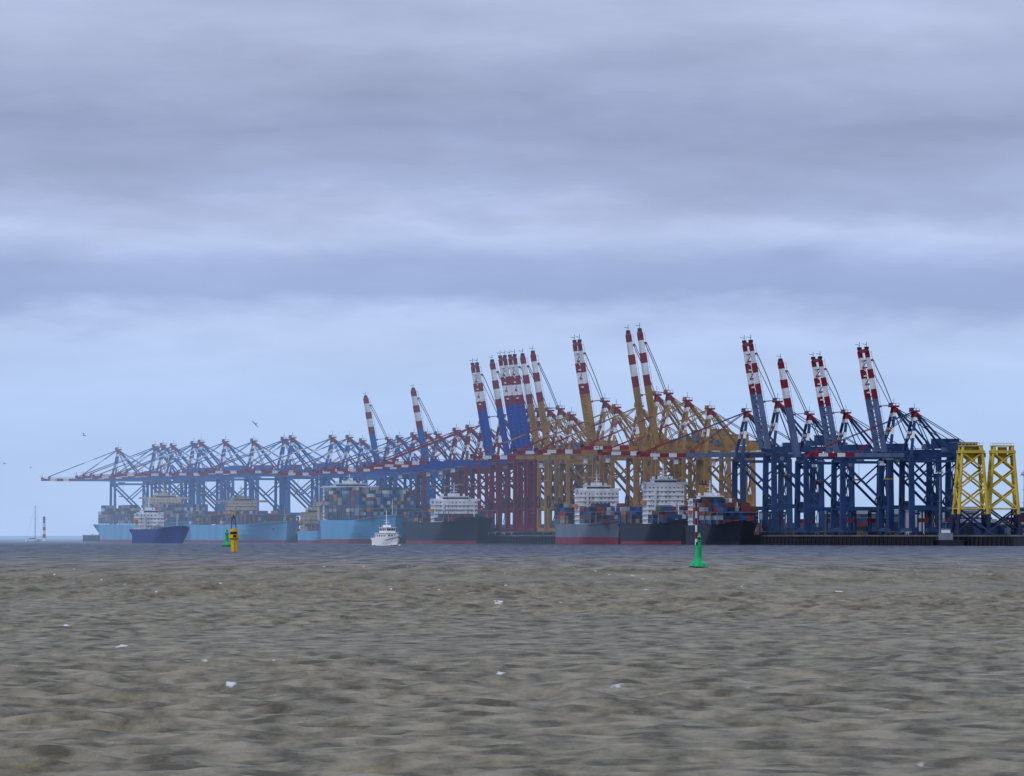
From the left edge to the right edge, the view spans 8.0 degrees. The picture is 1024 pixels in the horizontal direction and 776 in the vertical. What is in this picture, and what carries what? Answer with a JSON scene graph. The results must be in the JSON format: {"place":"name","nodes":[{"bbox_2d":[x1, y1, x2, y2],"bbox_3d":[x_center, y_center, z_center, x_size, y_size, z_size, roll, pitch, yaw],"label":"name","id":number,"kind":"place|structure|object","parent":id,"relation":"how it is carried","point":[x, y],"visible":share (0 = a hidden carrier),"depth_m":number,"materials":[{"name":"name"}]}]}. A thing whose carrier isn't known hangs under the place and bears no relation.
{"place":"outdoors","nodes":[
{"label":"outdoors","id":0,"kind":"place"},
{"bbox_2d":[0,536,1023,775],"bbox_3d":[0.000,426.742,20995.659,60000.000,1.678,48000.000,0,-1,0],"label":"water","id":1,"kind":"structure","parent":0,"point":[245,659],"depth_m":347.59,"materials":[{"name":"liquid"}]},
{"bbox_2d":[25,506,41,541],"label":"sailboat","id":2,"kind":"object","parent":1,"relation":"on","point":[33,540],"visible":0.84,"depth_m":6551.79,"materials":[{"name":"metal"}]},
{"bbox_2d":[41,516,46,541],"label":"beacon tower","id":3,"kind":"structure","parent":1,"relation":"in","point":[44,534],"depth_m":6597.72,"materials":[{"name":"white paint"}]},
{"bbox_2d":[93,487,211,541],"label":"container ship","id":4,"kind":"object","parent":1,"relation":"on","point":[114,524],"visible":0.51,"depth_m":6134.93,"materials":[{"name":"metal"}]},
{"bbox_2d":[129,498,189,542],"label":"tanker ship","id":5,"kind":"object","parent":1,"relation":"on","point":[148,525],"visible":0.94,"depth_m":5295.87,"materials":[{"name":"metal"}]},
{"bbox_2d":[222,529,230,545],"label":"green buoy","id":6,"kind":"object","parent":1,"relation":"on","point":[226,543],"visible":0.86,"depth_m":3858.31,"materials":[{"name":"metal"}]},
{"bbox_2d":[229,512,238,551],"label":"yellow buoy","id":7,"kind":"object","parent":1,"relation":"on","point":[233,536],"visible":0.97,"depth_m":2638.36,"materials":[{"name":"metal"}]},
{"bbox_2d":[185,489,299,542],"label":"container ship","id":8,"kind":"object","parent":1,"relation":"on","point":[253,525],"visible":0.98,"depth_m":5762.83,"materials":[{"name":"metal"}]},
{"bbox_2d":[296,501,322,542],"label":"container ship","id":9,"kind":"object","parent":1,"relation":"on","point":[310,530],"visible":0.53,"depth_m":5597.84,"materials":[{"name":"metal"}]},
{"bbox_2d":[317,474,421,542],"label":"container ship","id":10,"kind":"object","parent":1,"relation":"on","point":[354,512],"visible":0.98,"depth_m":5340.58,"materials":[{"name":"metal"}]},
{"bbox_2d":[353,510,400,545],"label":"pilot boat","id":11,"kind":"object","parent":1,"relation":"on","point":[386,535],"visible":0.87,"depth_m":4124.31,"materials":[{"name":"grey metal"}]},
{"bbox_2d":[402,484,497,543],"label":"container ship","id":12,"kind":"object","parent":1,"relation":"on","point":[455,518],"visible":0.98,"depth_m":5137.22,"materials":[{"name":"metal"}]},
{"bbox_2d":[552,471,640,543],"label":"container ship","id":13,"kind":"object","parent":1,"relation":"on","point":[593,513],"visible":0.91,"depth_m":4786.46,"materials":[{"name":"metal"}]},
{"bbox_2d":[618,464,687,544],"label":"container ship","id":14,"kind":"object","parent":1,"relation":"on","point":[661,515],"visible":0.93,"depth_m":4633.42,"materials":[{"name":"metal"}]},
{"bbox_2d":[694,499,696,545],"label":"beacon tower","id":15,"kind":"structure","parent":1,"relation":"in","point":[695,522],"depth_m":4078.85,"materials":[{"name":"white metal"}]},
{"bbox_2d":[689,533,706,567],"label":"green buoy","id":16,"kind":"object","parent":1,"relation":"on","point":[697,562],"visible":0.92,"depth_m":1319.09,"materials":[{"name":"metal"}]},
{"bbox_2d":[683,480,761,544],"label":"container ship","id":17,"kind":"object","parent":1,"relation":"on","point":[721,520],"visible":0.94,"depth_m":4487.84,"materials":[{"name":"metal"}]},
{"bbox_2d":[933,519,1005,545],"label":"work barge","id":18,"kind":"object","parent":1,"relation":"on","point":[945,537],"visible":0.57,"depth_m":4102.60,"materials":[{"name":"metal"}]},
{"bbox_2d":[963,519,1023,545],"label":"work barge","id":19,"kind":"object","parent":1,"relation":"on","point":[966,541],"visible":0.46,"depth_m":4091.83,"materials":[{"name":"metal"}]},
{"bbox_2d":[0,0,1023,535],"label":"sky","id":20,"kind":"structure","parent":0,"point":[218,218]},
{"bbox_2d":[82,533,1023,545],"bbox_3d":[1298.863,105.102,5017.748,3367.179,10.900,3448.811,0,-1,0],"label":"quay","id":21,"kind":"structure","parent":0,"point":[976,540],"depth_m":4330.47,"materials":[{"name":"concrete"}]},
{"bbox_2d":[41,444,162,507],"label":"container crane","id":22,"kind":"object","parent":21,"relation":"on","point":[113,484],"visible":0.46,"depth_m":6454.42,"materials":[{"name":"metal"}]},
{"bbox_2d":[75,444,189,503],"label":"container crane","id":23,"kind":"object","parent":21,"relation":"on","point":[150,482],"visible":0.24,"depth_m":6300.63,"materials":[{"name":"metal"}]},
{"bbox_2d":[82,443,197,503],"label":"container crane","id":24,"kind":"object","parent":21,"relation":"on","point":[159,482],"visible":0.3,"depth_m":6267.90,"materials":[{"name":"metal"}]},
{"bbox_2d":[92,443,216,503],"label":"container crane","id":25,"kind":"object","parent":21,"relation":"on","point":[168,481],"visible":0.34,"depth_m":6226.12,"materials":[{"name":"metal"}]},
{"bbox_2d":[109,441,243,524],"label":"container crane","id":26,"kind":"object","parent":21,"relation":"on","point":[188,480],"visible":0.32,"depth_m":6147.35,"materials":[{"name":"metal"}]},
{"bbox_2d":[115,440,245,510],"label":"container crane","id":27,"kind":"object","parent":21,"relation":"on","point":[196,479],"visible":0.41,"depth_m":6118.07,"materials":[{"name":"metal"}]},
{"bbox_2d":[140,436,273,524],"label":"container crane","id":28,"kind":"object","parent":21,"relation":"on","point":[221,480],"visible":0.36,"depth_m":6025.31,"materials":[{"name":"metal"}]},
{"bbox_2d":[169,438,301,513],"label":"container crane","id":29,"kind":"object","parent":21,"relation":"on","point":[249,479],"visible":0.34,"depth_m":5919.29,"materials":[{"name":"metal"}]},
{"bbox_2d":[196,437,321,513],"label":"container crane","id":30,"kind":"object","parent":21,"relation":"on","point":[277,477],"visible":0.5,"depth_m":5811.84,"materials":[{"name":"metal"}]},
{"bbox_2d":[203,432,341,515],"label":"container crane","id":31,"kind":"object","parent":21,"relation":"on","point":[292,440],"visible":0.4,"depth_m":5784.56,"materials":[{"name":"metal"}]},
{"bbox_2d":[243,431,369,509],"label":"container crane","id":32,"kind":"object","parent":21,"relation":"on","point":[329,478],"visible":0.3,"depth_m":5648.33,"materials":[{"name":"metal"}]},
{"bbox_2d":[260,431,383,486],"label":"container crane","id":33,"kind":"object","parent":21,"relation":"on","point":[350,441],"visible":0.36,"depth_m":5591.65,"materials":[{"name":"metal"}]},
{"bbox_2d":[278,438,397,486],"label":"container crane","id":34,"kind":"object","parent":21,"relation":"on","point":[362,443],"visible":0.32,"depth_m":5546.25,"materials":[{"name":"metal"}]},
{"bbox_2d":[310,432,437,521],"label":"container crane","id":35,"kind":"object","parent":21,"relation":"on","point":[393,476],"visible":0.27,"depth_m":5433.34,"materials":[{"name":"metal"}]},
{"bbox_2d":[322,432,456,501],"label":"container crane","id":36,"kind":"object","parent":21,"relation":"on","point":[410,476],"visible":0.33,"depth_m":5390.29,"materials":[{"name":"metal"}]},
{"bbox_2d":[362,392,421,521],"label":"container crane","id":37,"kind":"object","parent":21,"relation":"on","point":[370,425],"visible":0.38,"depth_m":5465.65,"materials":[{"name":"metal"}]},
{"bbox_2d":[337,428,465,521],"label":"container crane","id":38,"kind":"object","parent":21,"relation":"on","point":[421,473],"visible":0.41,"depth_m":5347.43,"materials":[{"name":"metal"}]},
{"bbox_2d":[361,424,494,534],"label":"container crane","id":39,"kind":"object","parent":21,"relation":"on","point":[452,475],"visible":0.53,"depth_m":5265.19,"materials":[{"name":"metal"}]},
{"bbox_2d":[371,421,512,534],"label":"container crane","id":40,"kind":"object","parent":21,"relation":"on","point":[465,470],"visible":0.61,"depth_m":5228.97,"materials":[{"name":"metal"}]},
{"bbox_2d":[410,385,487,521],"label":"container crane","id":41,"kind":"object","parent":21,"relation":"on","point":[418,421],"visible":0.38,"depth_m":5321.72,"materials":[{"name":"metal"}]},
{"bbox_2d":[383,423,523,534],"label":"container crane","id":42,"kind":"object","parent":21,"relation":"on","point":[477,468],"visible":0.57,"depth_m":5189.39,"materials":[{"name":"metal"}]},
{"bbox_2d":[469,358,541,534],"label":"container crane","id":43,"kind":"object","parent":21,"relation":"on","point":[483,416],"visible":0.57,"depth_m":5141.48,"materials":[{"name":"metal"}]},
{"bbox_2d":[488,524,523,534],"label":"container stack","id":44,"kind":"object","parent":21,"relation":"on","point":[503,528],"visible":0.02,"depth_m":5437.54,"materials":[{"name":"grey metal"}]},
{"bbox_2d":[490,357,561,534],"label":"container crane","id":45,"kind":"object","parent":21,"relation":"on","point":[512,464],"visible":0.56,"depth_m":5092.81,"materials":[{"name":"metal"}]},
{"bbox_2d":[531,512,533,532],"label":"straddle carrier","id":46,"kind":"object","parent":21,"relation":"on","point":[532,513],"visible":0.16,"depth_m":5116.46,"materials":[{"name":"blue metal"}]},
{"bbox_2d":[498,352,571,534],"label":"container crane","id":47,"kind":"object","parent":21,"relation":"on","point":[510,408],"visible":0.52,"depth_m":5068.18,"materials":[{"name":"metal"}]},
{"bbox_2d":[508,349,584,534],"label":"container crane","id":48,"kind":"object","parent":21,"relation":"on","point":[521,412],"visible":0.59,"depth_m":5041.50,"materials":[{"name":"metal"}]},
{"bbox_2d":[468,407,628,523],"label":"container crane","id":49,"kind":"object","parent":21,"relation":"on","point":[564,460],"visible":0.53,"depth_m":4954.71,"materials":[{"name":"metal"}]},
{"bbox_2d":[520,348,589,534],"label":"container crane","id":50,"kind":"object","parent":21,"relation":"on","point":[541,505],"visible":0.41,"depth_m":5012.64,"materials":[{"name":"metal"}]},
{"bbox_2d":[542,520,574,534],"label":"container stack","id":51,"kind":"object","parent":21,"relation":"on","point":[553,533],"visible":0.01,"depth_m":5265.86,"materials":[{"name":"metal"}]},
{"bbox_2d":[530,348,617,534],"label":"container crane","id":52,"kind":"object","parent":21,"relation":"on","point":[542,415],"visible":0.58,"depth_m":4986.24,"materials":[{"name":"metal"}]},
{"bbox_2d":[511,399,651,499],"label":"container crane","id":53,"kind":"object","parent":21,"relation":"on","point":[617,411],"visible":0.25,"depth_m":4844.35,"materials":[{"name":"metal"}]},
{"bbox_2d":[532,403,681,523],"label":"container crane","id":54,"kind":"object","parent":21,"relation":"on","point":[629,502],"visible":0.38,"depth_m":4787.95,"materials":[{"name":"metal"}]},
{"bbox_2d":[572,334,663,504],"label":"container crane","id":55,"kind":"object","parent":21,"relation":"on","point":[592,434],"visible":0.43,"depth_m":4875.52,"materials":[{"name":"metal"}]},
{"bbox_2d":[578,392,748,505],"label":"container crane","id":56,"kind":"object","parent":21,"relation":"on","point":[716,444],"visible":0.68,"depth_m":4679.63,"materials":[{"name":"metal"}]},
{"bbox_2d":[624,327,722,501],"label":"container crane","id":57,"kind":"object","parent":21,"relation":"on","point":[636,390],"visible":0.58,"depth_m":4749.97,"materials":[{"name":"metal"}]},
{"bbox_2d":[636,323,735,503],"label":"container crane","id":58,"kind":"object","parent":21,"relation":"on","point":[656,435],"visible":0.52,"depth_m":4723.79,"materials":[{"name":"metal"}]},
{"bbox_2d":[595,405,782,534],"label":"container crane","id":59,"kind":"object","parent":21,"relation":"on","point":[752,446],"visible":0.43,"depth_m":4630.25,"materials":[{"name":"metal"}]},
{"bbox_2d":[635,404,810,534],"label":"container crane","id":60,"kind":"object","parent":21,"relation":"on","point":[786,487],"visible":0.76,"depth_m":4548.48,"materials":[{"name":"blue metal"}]},
{"bbox_2d":[759,511,770,534],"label":"straddle carrier","id":61,"kind":"object","parent":21,"relation":"on","point":[760,532],"visible":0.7,"depth_m":4541.68,"materials":[{"name":"blue metal"}]},
{"bbox_2d":[769,511,780,534],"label":"straddle carrier","id":62,"kind":"object","parent":21,"relation":"on","point":[779,522],"visible":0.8,"depth_m":4513.49,"materials":[{"name":"blue metal"}]},
{"bbox_2d":[756,523,824,534],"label":"container stack","id":63,"kind":"object","parent":21,"relation":"on","point":[793,529],"visible":0.05,"depth_m":4690.55,"materials":[{"name":"metal"}]},
{"bbox_2d":[740,335,847,534],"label":"container crane","id":64,"kind":"object","parent":21,"relation":"on","point":[816,499],"visible":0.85,"depth_m":4484.26,"materials":[{"name":"blue metal"}]},
{"bbox_2d":[800,511,813,534],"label":"straddle carrier","id":65,"kind":"object","parent":21,"relation":"on","point":[811,522],"visible":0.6,"depth_m":4462.37,"materials":[{"name":"blue metal"}]},
{"bbox_2d":[777,354,876,534],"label":"container crane","id":66,"kind":"object","parent":21,"relation":"on","point":[804,507],"visible":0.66,"depth_m":4417.36,"materials":[{"name":"blue metal"}]},
{"bbox_2d":[826,511,838,534],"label":"straddle carrier","id":67,"kind":"object","parent":21,"relation":"on","point":[827,522],"visible":0.56,"depth_m":4416.89,"materials":[{"name":"blue metal"}]},
{"bbox_2d":[846,511,856,534],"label":"straddle carrier","id":68,"kind":"object","parent":21,"relation":"on","point":[851,520],"visible":0.77,"depth_m":4381.03,"materials":[{"name":"blue metal"}]},
{"bbox_2d":[810,353,908,534],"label":"container crane","id":69,"kind":"object","parent":21,"relation":"on","point":[840,506],"visible":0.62,"depth_m":4346.50,"materials":[{"name":"blue metal"}]},
{"bbox_2d":[825,509,898,534],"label":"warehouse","id":70,"kind":"structure","parent":21,"relation":"on","point":[862,514],"depth_m":4549.30,"materials":[{"name":"grey metal"}]},
{"bbox_2d":[866,511,885,534],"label":"straddle carrier","id":71,"kind":"object","parent":21,"relation":"on","point":[870,521],"visible":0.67,"depth_m":4370.49,"materials":[{"name":"blue metal"}]},
{"bbox_2d":[854,518,898,534],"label":"container stack","id":72,"kind":"object","parent":21,"relation":"on","point":[862,527],"visible":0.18,"depth_m":4518.39,"materials":[{"name":"blue metal"}]},
{"bbox_2d":[804,403,985,534],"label":"container crane","id":73,"kind":"object","parent":21,"relation":"on","point":[904,460],"visible":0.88,"depth_m":4216.26,"materials":[{"name":"blue metal"}]},
{"bbox_2d":[855,342,958,534],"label":"container crane","id":74,"kind":"object","parent":21,"relation":"on","point":[930,497],"visible":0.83,"depth_m":4255.50,"materials":[{"name":"blue metal"}]},
{"bbox_2d":[917,510,929,534],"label":"straddle carrier","id":75,"kind":"object","parent":21,"relation":"on","point":[924,519],"visible":0.99,"depth_m":4233.55,"materials":[{"name":"blue metal"}]},
{"bbox_2d":[932,510,944,534],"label":"straddle carrier","id":76,"kind":"object","parent":21,"relation":"on","point":[934,519],"visible":0.23,"depth_m":4319.93,"materials":[{"name":"blue metal"}]},
{"bbox_2d":[935,470,944,532],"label":"light mast","id":77,"kind":"object","parent":21,"relation":"on","point":[939,501],"visible":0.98,"depth_m":4189.03,"materials":[{"name":"grey metal"}]},
{"bbox_2d":[904,507,978,534],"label":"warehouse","id":78,"kind":"structure","parent":21,"relation":"on","point":[970,512],"depth_m":4356.40,"materials":[{"name":"grey metal"}]},
{"bbox_2d":[945,507,956,528],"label":"straddle carrier","id":79,"kind":"object","parent":21,"relation":"on","point":[949,509],"visible":0.41,"depth_m":4183.80,"materials":[{"name":"blue metal"}]},
{"bbox_2d":[950,443,992,534],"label":"offshore jacket","id":80,"kind":"object","parent":21,"relation":"on","point":[970,456],"visible":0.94,"depth_m":4144.28,"materials":[{"name":"yellow metal"}]},
{"bbox_2d":[961,517,1023,519],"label":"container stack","id":81,"kind":"object","parent":21,"relation":"on","point":[991,518],"visible":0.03,"depth_m":4309.85,"materials":[{"name":"metal"}]},
{"bbox_2d":[984,443,1022,534],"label":"offshore jacket","id":82,"kind":"object","parent":21,"relation":"on","point":[1002,451],"visible":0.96,"depth_m":4151.52,"materials":[{"name":"yellow metal"}]},
{"bbox_2d":[996,520,1023,534],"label":"warehouse","id":83,"kind":"structure","parent":21,"relation":"on","point":[1002,528],"depth_m":4204.83,"materials":[{"name":"grey metal"}]},
{"bbox_2d":[1009,507,1023,534],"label":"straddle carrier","id":84,"kind":"object","parent":21,"relation":"on","point":[1011,519],"visible":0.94,"depth_m":4175.75,"materials":[{"name":"blue metal"}]},
{"bbox_2d":[942,519,996,534],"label":"warehouse","id":85,"kind":"structure","parent":0,"point":[969,528],"depth_m":4190.23,"materials":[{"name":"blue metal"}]}
]}

